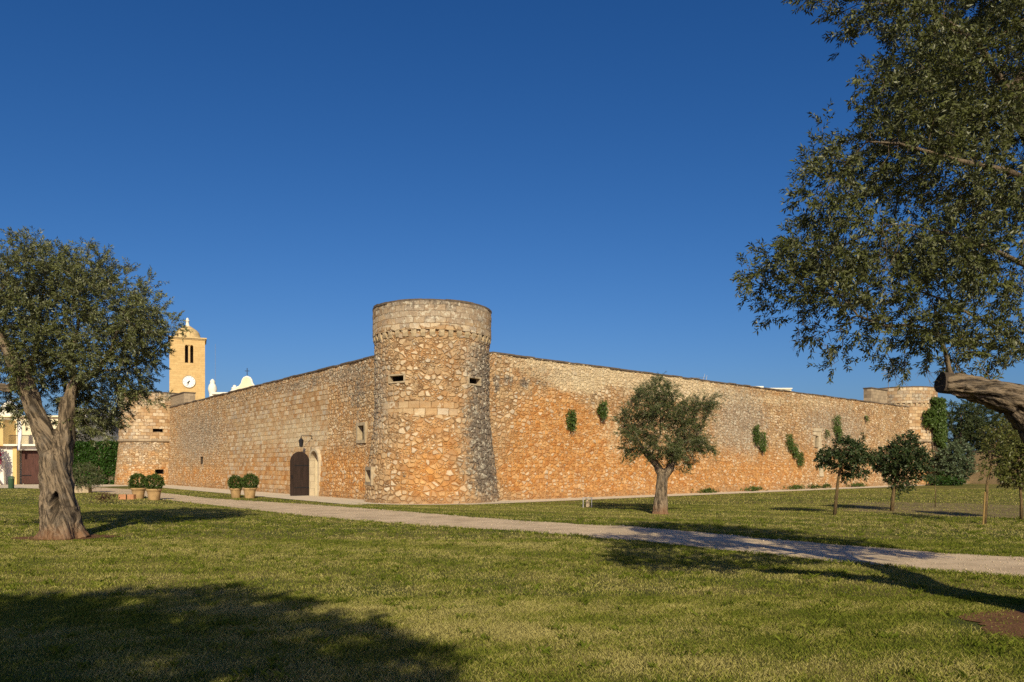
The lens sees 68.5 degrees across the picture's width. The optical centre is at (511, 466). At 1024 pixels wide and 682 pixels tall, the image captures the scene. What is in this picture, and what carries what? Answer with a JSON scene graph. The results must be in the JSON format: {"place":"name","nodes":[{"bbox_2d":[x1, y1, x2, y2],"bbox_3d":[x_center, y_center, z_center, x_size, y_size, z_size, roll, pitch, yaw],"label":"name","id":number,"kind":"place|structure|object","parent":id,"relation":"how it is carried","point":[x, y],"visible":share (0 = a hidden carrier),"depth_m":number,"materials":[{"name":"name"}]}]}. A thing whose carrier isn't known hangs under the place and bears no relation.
{"place":"outdoors","nodes":[
{"label":"outdoors","id":0,"kind":"place"},
{"bbox_2d":[0,401,110,483],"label":"house","id":1,"kind":"structure","parent":0,"point":[22,465],"depth_m":70.55,"materials":[{"name":"white paint"}]},
{"bbox_2d":[17,421,21,449],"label":"flag","id":2,"kind":"object","parent":1,"relation":"attached to","point":[19,432],"visible":0.83,"depth_m":69.23,"materials":[{"name":"white fabric"}]},
{"bbox_2d":[21,451,38,483],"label":"garage door","id":3,"kind":"structure","parent":1,"relation":"in","point":[30,465],"depth_m":70.55,"materials":[{"name":"red wood"}]},
{"bbox_2d":[0,484,127,487],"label":"pavement","id":4,"kind":"structure","parent":0,"point":[27,486],"depth_m":65.86,"materials":[{"name":"beige stone"}]},
{"bbox_2d":[0,458,5,484],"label":"garden wall","id":5,"kind":"structure","parent":4,"relation":"on","point":[2,474],"depth_m":68.80,"materials":[{"name":"white paint"}]},
{"bbox_2d":[208,376,253,396],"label":"church","id":6,"kind":"structure","parent":0,"point":[246,381],"depth_m":104.12,"materials":[{"name":"white paint"}]},
{"bbox_2d":[141,485,365,504],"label":"pavement","id":7,"kind":"structure","parent":0,"point":[312,498],"depth_m":41.40,"materials":[{"name":"beige stone"}]},
{"bbox_2d":[352,500,509,504],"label":"pavement","id":8,"kind":"structure","parent":0,"point":[359,501],"depth_m":33.41,"materials":[{"name":"beige stone"}]},
{"bbox_2d":[0,474,1023,681],"bbox_3d":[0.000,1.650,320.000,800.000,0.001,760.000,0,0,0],"label":"lawn","id":9,"kind":"structure","parent":0,"point":[969,487],"depth_m":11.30,"materials":[{"name":"green plant"}]},
{"bbox_2d":[8,476,14,487],"bbox_3d":[-38.328,1.180,57.544,0.470,0.940,0.470,0,0,0],"label":"litter bin","id":10,"kind":"object","parent":9,"relation":"on","point":[11,479],"visible":0.96,"depth_m":57.38,"materials":[{"name":"green paint"}]},
{"bbox_2d":[13,534,117,540],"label":"soil","id":11,"kind":"structure","parent":9,"relation":"on","point":[93,536],"depth_m":17.43,"materials":[{"name":"brown soil"}]},
{"bbox_2d":[0,226,192,539],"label":"olive tree","id":12,"kind":"object","parent":11,"relation":"on","point":[60,517],"visible":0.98,"depth_m":17.24,"materials":[{"name":"green plant"}]},
{"bbox_2d":[73,462,105,492],"bbox_3d":[-27.189,0.625,47.615,2.767,2.188,2.451,0,0,0],"label":"bush","id":13,"kind":"object","parent":9,"relation":"on","point":[81,486],"visible":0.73,"depth_m":47.39,"materials":[{"name":"green plant"}]},
{"bbox_2d":[72,440,118,483],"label":"hedge","id":14,"kind":"object","parent":9,"relation":"on","point":[103,457],"visible":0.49,"depth_m":69.71,"materials":[{"name":"green plant"}]},
{"bbox_2d":[89,493,119,501],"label":"plant","id":15,"kind":"object","parent":9,"relation":"on","point":[102,496],"visible":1,"depth_m":34.45,"materials":[{"name":"green plant"}]},
{"bbox_2d":[111,426,118,440],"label":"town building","id":16,"kind":"structure","parent":9,"relation":"on","point":[116,435],"depth_m":84.87,"materials":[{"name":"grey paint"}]},
{"bbox_2d":[118,494,126,499],"bbox_3d":[-19.597,1.520,37.837,0.340,0.260,0.240,0,0,-17],"label":"clay block","id":17,"kind":"object","parent":9,"relation":"on","point":[123,496],"depth_m":37.73,"materials":[{"name":"orange brick"}]},
{"bbox_2d":[127,494,135,499],"bbox_3d":[-19.145,1.520,37.837,0.340,0.260,0.240,0,0,6],"label":"clay block","id":18,"kind":"object","parent":9,"relation":"on","point":[131,496],"depth_m":37.73,"materials":[{"name":"orange brick"}]},
{"bbox_2d":[127,472,146,498],"bbox_3d":[-19.325,0.960,38.900,0.988,1.381,0.976,0,0,0],"label":"potted shrub","id":19,"kind":"object","parent":9,"relation":"on","point":[137,489],"visible":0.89,"depth_m":38.67,"materials":[{"name":"green plant"}]},
{"bbox_2d":[114,391,176,484],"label":"round tower","id":20,"kind":"structure","parent":9,"relation":"on","point":[143,440],"depth_m":68.27,"materials":[{"name":"stone"}]},
{"bbox_2d":[144,472,164,499],"bbox_3d":[-17.748,0.952,37.327,1.041,1.395,0.982,0,0,0],"label":"potted shrub","id":21,"kind":"object","parent":9,"relation":"on","point":[154,489],"visible":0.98,"depth_m":37.09,"materials":[{"name":"green plant"}]},
{"bbox_2d":[168,318,206,399],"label":"clock tower","id":22,"kind":"structure","parent":9,"relation":"on","point":[187,366],"depth_m":112.38,"materials":[{"name":"paint"}]},
{"bbox_2d":[227,474,242,497],"bbox_3d":[-14.695,1.008,40.030,0.877,1.285,0.871,0,0,18],"label":"potted shrub","id":23,"kind":"object","parent":9,"relation":"on","point":[235,487],"visible":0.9,"depth_m":39.82,"materials":[{"name":"green plant"}]},
{"bbox_2d":[240,473,259,497],"bbox_3d":[-13.747,0.970,39.453,0.981,1.360,0.918,0,0,-29],"label":"potted shrub","id":24,"kind":"object","parent":9,"relation":"on","point":[249,489],"visible":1,"depth_m":39.24,"materials":[{"name":"green plant"}]},
{"bbox_2d":[163,355,374,499],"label":"curtain wall","id":25,"kind":"structure","parent":9,"relation":"on","point":[217,441],"depth_m":46.13,"materials":[{"name":"stone"}]},
{"bbox_2d":[170,392,195,406],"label":"wall turret","id":26,"kind":"object","parent":25,"relation":"on","point":[180,398],"depth_m":66.12,"materials":[{"name":"stone"}]},
{"bbox_2d":[290,452,308,495],"bbox_3d":[-11.975,0.387,42.458,1.105,2.467,0.120,0,0,-38],"label":"door leaf","id":27,"kind":"structure","parent":25,"relation":"in","point":[299,461],"depth_m":42.43,"materials":[{"name":"brown wood"}]},
{"bbox_2d":[298,435,312,446],"bbox_3d":[-11.757,-1.469,42.938,0.886,0.686,0.285,0,0,-3],"label":"wall lantern","id":28,"kind":"object","parent":25,"relation":"attached to","point":[301,440],"depth_m":42.87,"materials":[{"name":"black metal"}]},
{"bbox_2d":[315,454,317,495],"bbox_3d":[-10.260,0.378,43.007,1.967,2.544,1.885,0,0,0],"label":"doorway","id":29,"kind":"structure","parent":25,"relation":"in","point":[316,460],"depth_m":43.02,"materials":[{"name":"stone"}]},
{"bbox_2d":[356,422,367,442],"bbox_3d":[-7.554,-1.723,38.120,0.284,1.052,1.022,0,0,-38],"label":"window frame","id":30,"kind":"structure","parent":25,"relation":"in","point":[359,425],"depth_m":38.21,"materials":[{"name":"grey stone"}]},
{"bbox_2d":[364,298,498,503],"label":"round tower","id":31,"kind":"structure","parent":9,"relation":"on","point":[431,441],"depth_m":33.60,"materials":[{"name":"stone"}]},
{"bbox_2d":[582,497,591,507],"bbox_3d":[3.049,1.445,30.353,0.403,0.410,0.154,0,0,-9],"label":"stone post","id":32,"kind":"object","parent":9,"relation":"on","point":[587,503],"visible":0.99,"depth_m":30.35,"materials":[{"name":"stone"}]},
{"bbox_2d":[608,373,727,513],"bbox_3d":[5.473,-0.785,26.260,4.332,5.177,2.588,0,0,0],"label":"olive tree","id":33,"kind":"object","parent":9,"relation":"on","point":[673,447],"visible":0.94,"depth_m":26.08,"materials":[{"name":"green plant"}]},
{"bbox_2d":[489,352,910,500],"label":"curtain wall","id":34,"kind":"structure","parent":9,"relation":"on","point":[540,451],"depth_m":43.02,"materials":[{"name":"stone"}]},
{"bbox_2d":[566,409,578,431],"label":"caper plant","id":35,"kind":"object","parent":34,"relation":"attached to","point":[572,418],"visible":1,"depth_m":39.60,"materials":[{"name":"green plant"}]},
{"bbox_2d":[597,400,609,420],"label":"caper plant","id":36,"kind":"object","parent":34,"relation":"attached to","point":[604,412],"visible":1,"depth_m":41.23,"materials":[{"name":"green plant"}]},
{"bbox_2d":[751,424,768,453],"bbox_3d":[17.151,-1.920,51.910,1.758,2.127,0.657,0,0,-33],"label":"caper plant","id":37,"kind":"object","parent":34,"relation":"attached to","point":[763,444],"visible":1,"depth_m":51.84,"materials":[{"name":"green plant"}]},
{"bbox_2d":[785,433,805,468],"bbox_3d":[20.749,-1.110,55.044,2.478,2.634,0.701,0,0,-40],"label":"caper plant","id":38,"kind":"object","parent":34,"relation":"attached to","point":[794,450],"visible":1,"depth_m":54.91,"materials":[{"name":"green plant"}]},
{"bbox_2d":[813,436,818,446],"bbox_3d":[23.226,-1.925,57.471,0.536,0.874,0.200,0,0,-41],"label":"window frame","id":39,"kind":"structure","parent":34,"relation":"in","point":[816,438],"depth_m":57.57,"materials":[{"name":"stone"}]},
{"bbox_2d":[832,415,843,445],"bbox_3d":[25.886,-2.879,59.636,1.630,2.550,0.619,0,0,-39],"label":"caper plant","id":40,"kind":"object","parent":34,"relation":"attached to","point":[838,429],"visible":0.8,"depth_m":59.55,"materials":[{"name":"green plant"}]},
{"bbox_2d":[863,387,887,402],"bbox_3d":[31.680,-5.995,65.502,3.374,1.590,0.740,0,0,-41],"label":"wall turret","id":41,"kind":"object","parent":34,"relation":"on","point":[873,394],"depth_m":64.77,"materials":[{"name":"stone"}]},
{"bbox_2d":[813,432,879,514],"bbox_3d":[11.424,0.246,25.790,2.081,2.912,1.830,0,0,36],"label":"young tree","id":42,"kind":"object","parent":9,"relation":"on","point":[855,453],"visible":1,"depth_m":25.64,"materials":[{"name":"green plant"}]},
{"bbox_2d":[880,386,937,484],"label":"round tower","id":43,"kind":"structure","parent":9,"relation":"on","point":[916,399],"depth_m":69.40,"materials":[{"name":"stone"}]},
{"bbox_2d":[922,396,948,472],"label":"ivy","id":44,"kind":"object","parent":43,"relation":"attached to","point":[935,419],"visible":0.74,"depth_m":69.40,"materials":[{"name":"green plant"}]},
{"bbox_2d":[922,471,965,485],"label":"shrub","id":45,"kind":"object","parent":9,"relation":"on","point":[945,481],"visible":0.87,"depth_m":65.57,"materials":[{"name":"green plant"}]},
{"bbox_2d":[933,438,977,480],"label":"shrub","id":46,"kind":"object","parent":9,"relation":"on","point":[956,463],"visible":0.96,"depth_m":67.47,"materials":[{"name":"green plant"}]},
{"bbox_2d":[945,399,991,479],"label":"pine tree","id":47,"kind":"object","parent":9,"relation":"on","point":[959,431],"visible":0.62,"depth_m":81.17,"materials":[{"name":"green plant"}]},
{"bbox_2d":[952,400,1007,450],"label":"pine tree","id":48,"kind":"object","parent":9,"relation":"on","point":[991,412],"visible":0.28,"depth_m":88.98,"materials":[{"name":"green plant"}]},
{"bbox_2d":[959,610,1023,637],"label":"soil","id":49,"kind":"structure","parent":9,"relation":"on","point":[1015,625],"depth_m":7.97,"materials":[{"name":"brown soil"}]},
{"bbox_2d":[730,0,1023,442],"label":"olive tree","id":50,"kind":"object","parent":49,"relation":"on","point":[956,107],"visible":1,"depth_m":7.30,"materials":[{"name":"green plant"}]},
{"bbox_2d":[967,450,1023,484],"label":"boundary wall","id":51,"kind":"structure","parent":9,"relation":"on","point":[975,478],"depth_m":72.47,"materials":[{"name":"beige stone"}]},
{"bbox_2d":[974,415,1018,449],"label":"broadleaf tree","id":52,"kind":"object","parent":9,"relation":"on","point":[982,433],"visible":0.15,"depth_m":78.17,"materials":[{"name":"green plant"}]},
{"bbox_2d":[976,417,1021,523],"bbox_3d":[13.996,0.119,21.512,1.255,3.120,1.234,0,0,32],"label":"young tree","id":53,"kind":"object","parent":9,"relation":"on","point":[998,448],"visible":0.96,"depth_m":21.54,"materials":[{"name":"green plant"}]},
{"bbox_2d":[992,429,1023,519],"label":"young tree","id":54,"kind":"object","parent":9,"relation":"on","point":[1009,474],"visible":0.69,"depth_m":23.29,"materials":[{"name":"green plant"}]},
{"bbox_2d":[0,0,1023,453],"label":"sky","id":55,"kind":"structure","parent":0,"point":[591,176],"materials":[{"name":"blue"}]},
{"bbox_2d":[33,487,1023,576],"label":"gravel path","id":56,"kind":"structure","parent":0,"point":[820,552],"depth_m":17.47,"materials":[{"name":"beige gravel"}]},
{"bbox_2d":[465,483,969,504],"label":"pavement","id":57,"kind":"structure","parent":0,"point":[559,499],"depth_m":44.39,"materials":[{"name":"beige stone"}]},
{"bbox_2d":[692,487,718,492],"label":"weed tuft","id":58,"kind":"object","parent":57,"relation":"on","point":[705,490],"visible":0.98,"depth_m":46.89,"materials":[{"name":"green plant"}]},
{"bbox_2d":[740,485,767,490],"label":"weed tuft","id":59,"kind":"object","parent":57,"relation":"on","point":[752,488],"visible":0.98,"depth_m":50.45,"materials":[{"name":"green plant"}]},
{"bbox_2d":[783,484,806,489],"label":"weed tuft","id":60,"kind":"object","parent":57,"relation":"on","point":[796,487],"visible":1,"depth_m":54.26,"materials":[{"name":"green plant"}]},
{"bbox_2d":[808,483,820,488],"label":"weed tuft","id":61,"kind":"object","parent":57,"relation":"on","point":[815,486],"visible":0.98,"depth_m":56.09,"materials":[{"name":"green plant"}]},
{"bbox_2d":[821,483,831,487],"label":"weed tuft","id":62,"kind":"object","parent":57,"relation":"on","point":[826,485],"visible":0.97,"depth_m":57.19,"materials":[{"name":"green plant"}]},
{"bbox_2d":[847,482,867,486],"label":"weed tuft","id":63,"kind":"object","parent":57,"relation":"on","point":[857,484],"visible":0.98,"depth_m":60.77,"materials":[{"name":"green plant"}]},
{"bbox_2d":[758,386,791,390],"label":"rooftop building","id":64,"kind":"structure","parent":0,"point":[779,388],"depth_m":96.00,"materials":[{"name":"beige paint"}]},
{"bbox_2d":[843,502,1023,517],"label":"tilled soil","id":65,"kind":"structure","parent":0,"point":[942,510],"depth_m":28.92,"materials":[{"name":"brown soil"}]},
{"bbox_2d":[871,429,936,510],"bbox_3d":[14.464,0.150,27.858,2.444,3.108,2.171,0,0,0],"label":"young tree","id":66,"kind":"object","parent":65,"relation":"on","point":[904,453],"visible":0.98,"depth_m":27.68,"materials":[{"name":"green plant"}]},
{"bbox_2d":[929,467,941,506],"bbox_3d":[17.290,0.823,30.660,0.511,1.692,0.439,0,0,15],"label":"young tree","id":67,"kind":"object","parent":65,"relation":"on","point":[934,475],"visible":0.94,"depth_m":30.68,"materials":[{"name":"green plant"}]}
]}

